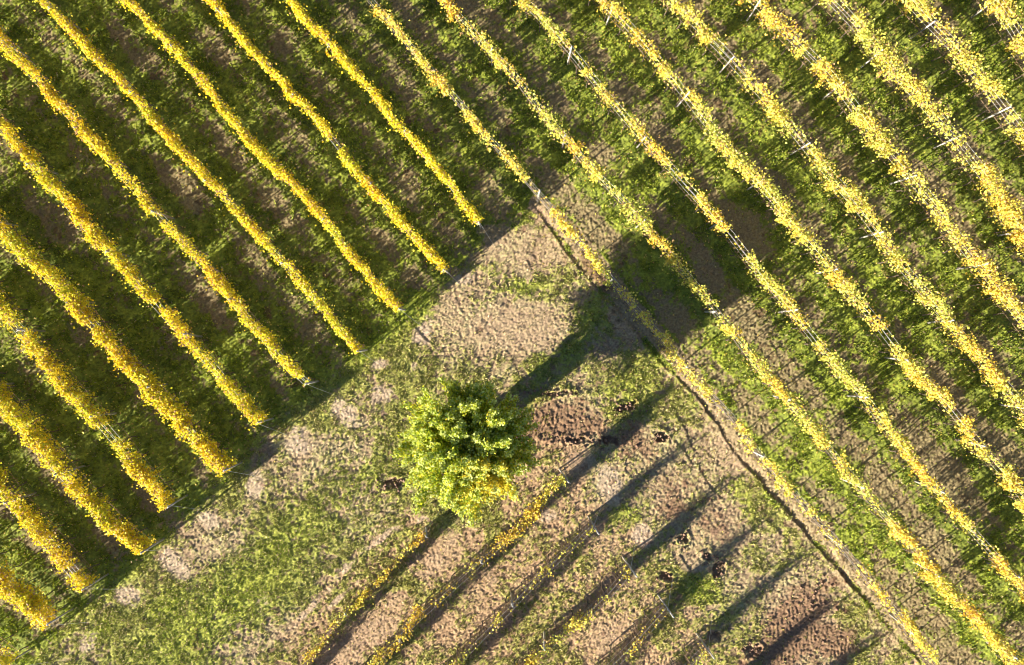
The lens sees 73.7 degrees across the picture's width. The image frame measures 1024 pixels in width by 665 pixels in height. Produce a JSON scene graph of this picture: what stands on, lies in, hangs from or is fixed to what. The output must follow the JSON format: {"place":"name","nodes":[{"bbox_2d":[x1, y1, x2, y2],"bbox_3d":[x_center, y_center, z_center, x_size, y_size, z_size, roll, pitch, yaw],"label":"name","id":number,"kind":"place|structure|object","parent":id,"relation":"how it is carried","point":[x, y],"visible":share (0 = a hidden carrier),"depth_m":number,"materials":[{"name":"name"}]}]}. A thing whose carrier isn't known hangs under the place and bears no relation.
{"place":"outdoors","nodes":[
{"label":"outdoors","id":0,"kind":"place"},
{"bbox_2d":[29,206,920,664],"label":"grass","id":1,"kind":"structure","parent":0,"point":[299,544],"depth_m":33.97,"materials":[{"name":"green plant"}]},
{"bbox_2d":[0,0,1023,664],"bbox_3d":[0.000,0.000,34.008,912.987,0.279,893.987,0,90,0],"label":"ground","id":2,"kind":"structure","parent":0,"point":[612,242],"depth_m":33.99,"materials":[{"name":"green plant"}]},
{"bbox_2d":[0,634,47,664],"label":"vine row","id":3,"kind":"object","parent":2,"relation":"on","point":[6,660],"visible":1,"depth_m":32.80,"materials":[{"name":"yellow plant"}]},
{"bbox_2d":[0,551,85,630],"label":"vine row","id":4,"kind":"object","parent":2,"relation":"on","point":[21,595],"visible":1,"depth_m":32.21,"materials":[{"name":"yellow plant"}]},
{"bbox_2d":[0,448,108,598],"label":"vine row","id":5,"kind":"object","parent":2,"relation":"on","point":[24,515],"visible":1,"depth_m":32.25,"materials":[{"name":"yellow plant"}]},
{"bbox_2d":[0,372,182,562],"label":"vine row","id":6,"kind":"object","parent":2,"relation":"on","point":[94,504],"visible":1,"depth_m":32.14,"materials":[{"name":"yellow plant"}]},
{"bbox_2d":[0,279,199,512],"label":"vine row","id":7,"kind":"object","parent":2,"relation":"on","point":[97,418],"visible":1,"depth_m":32.17,"materials":[{"name":"yellow plant"}]},
{"bbox_2d":[0,205,258,477],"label":"vine row","id":8,"kind":"object","parent":2,"relation":"on","point":[148,384],"visible":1,"depth_m":32.12,"materials":[{"name":"yellow plant"}]},
{"bbox_2d":[0,105,285,434],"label":"vine row","id":9,"kind":"object","parent":2,"relation":"on","point":[29,157],"visible":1,"depth_m":32.15,"materials":[{"name":"yellow plant"}]},
{"bbox_2d":[0,24,330,393],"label":"vine row","id":10,"kind":"object","parent":2,"relation":"on","point":[213,276],"visible":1,"depth_m":32.14,"materials":[{"name":"yellow plant"}]},
{"bbox_2d":[32,0,379,364],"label":"vine row","id":11,"kind":"object","parent":2,"relation":"on","point":[88,49],"visible":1,"depth_m":32.09,"materials":[{"name":"yellow plant"}]},
{"bbox_2d":[115,0,419,324],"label":"vine row","id":12,"kind":"object","parent":2,"relation":"on","point":[273,166],"visible":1,"depth_m":32.06,"materials":[{"name":"yellow plant"}]},
{"bbox_2d":[201,0,449,273],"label":"vine row","id":13,"kind":"object","parent":2,"relation":"on","point":[244,40],"visible":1,"depth_m":32.06,"materials":[{"name":"yellow plant"}]},
{"bbox_2d":[296,511,439,664],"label":"vine row","id":14,"kind":"object","parent":2,"relation":"on","point":[360,600],"visible":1,"depth_m":33.03,"materials":[{"name":"yellow plant"}]},
{"bbox_2d":[279,0,493,244],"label":"vine row","id":15,"kind":"object","parent":2,"relation":"on","point":[377,97],"visible":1,"depth_m":32.05,"materials":[{"name":"yellow plant"}]},
{"bbox_2d":[390,374,541,526],"bbox_3d":[-2.019,5.123,31.017,6.738,6.382,6.526,0,90,0],"label":"tree","id":16,"kind":"object","parent":2,"relation":"on","point":[473,445],"visible":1,"depth_m":29.52,"materials":[{"name":"green plant"}]},
{"bbox_2d":[365,452,571,664],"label":"vine row","id":17,"kind":"object","parent":2,"relation":"on","point":[532,514],"visible":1,"depth_m":32.20,"materials":[{"name":"yellow plant"}]},
{"bbox_2d":[0,0,1023,664],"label":"fallen leaves","id":18,"kind":"object","parent":2,"relation":"on","point":[536,274],"visible":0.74,"depth_m":33.96,"materials":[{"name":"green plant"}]},
{"bbox_2d":[0,0,1023,664],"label":"weeds","id":19,"kind":"object","parent":2,"relation":"on","point":[636,192],"visible":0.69,"depth_m":33.95,"materials":[{"name":"green plant"}]},
{"bbox_2d":[444,503,602,664],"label":"vine row","id":20,"kind":"object","parent":2,"relation":"on","point":[497,620],"visible":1,"depth_m":32.50,"materials":[{"name":"yellow plant"}]},
{"bbox_2d":[513,542,637,664],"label":"vine row","id":21,"kind":"object","parent":2,"relation":"on","point":[574,621],"visible":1,"depth_m":32.31,"materials":[{"name":"yellow plant"}]},
{"bbox_2d":[376,387,838,659],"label":"soil clods","id":22,"kind":"object","parent":2,"relation":"on","point":[683,534],"visible":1,"depth_m":33.94,"materials":[{"name":"brown soil"}]},
{"bbox_2d":[597,579,674,664],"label":"vine row","id":23,"kind":"object","parent":2,"relation":"on","point":[637,640],"visible":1,"depth_m":32.62,"materials":[{"name":"yellow plant"}]},
{"bbox_2d":[360,0,953,664],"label":"vine row","id":24,"kind":"object","parent":2,"relation":"on","point":[910,626],"visible":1,"depth_m":32.10,"materials":[{"name":"yellow plant"}]},
{"bbox_2d":[670,620,714,664],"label":"vine row","id":25,"kind":"object","parent":2,"relation":"on","point":[703,654],"visible":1,"depth_m":32.63,"materials":[{"name":"yellow plant"}]},
{"bbox_2d":[436,0,1023,664],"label":"vine row","id":26,"kind":"object","parent":2,"relation":"on","point":[936,576],"visible":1,"depth_m":32.10,"materials":[{"name":"yellow plant"}]},
{"bbox_2d":[510,0,1023,603],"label":"vine row","id":27,"kind":"object","parent":2,"relation":"on","point":[900,442],"visible":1,"depth_m":32.15,"materials":[{"name":"yellow plant"}]},
{"bbox_2d":[582,0,1023,524],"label":"vine row","id":28,"kind":"object","parent":2,"relation":"on","point":[910,367],"visible":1,"depth_m":32.14,"materials":[{"name":"yellow plant"}]},
{"bbox_2d":[651,0,1023,433],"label":"vine row","id":29,"kind":"object","parent":2,"relation":"on","point":[776,113],"visible":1,"depth_m":32.14,"materials":[{"name":"yellow plant"}]},
{"bbox_2d":[731,0,1023,348],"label":"vine row","id":30,"kind":"object","parent":2,"relation":"on","point":[864,120],"visible":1,"depth_m":32.15,"materials":[{"name":"yellow plant"}]},
{"bbox_2d":[808,0,1023,267],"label":"vine row","id":31,"kind":"object","parent":2,"relation":"on","point":[1009,211],"visible":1,"depth_m":32.13,"materials":[{"name":"yellow plant"}]},
{"bbox_2d":[881,0,1023,160],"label":"vine row","id":32,"kind":"object","parent":2,"relation":"on","point":[908,4],"visible":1,"depth_m":32.18,"materials":[{"name":"yellow plant"}]},
{"bbox_2d":[971,0,1023,89],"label":"vine row","id":33,"kind":"object","parent":2,"relation":"on","point":[1000,8],"visible":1,"depth_m":32.24,"materials":[{"name":"yellow plant"}]}
]}

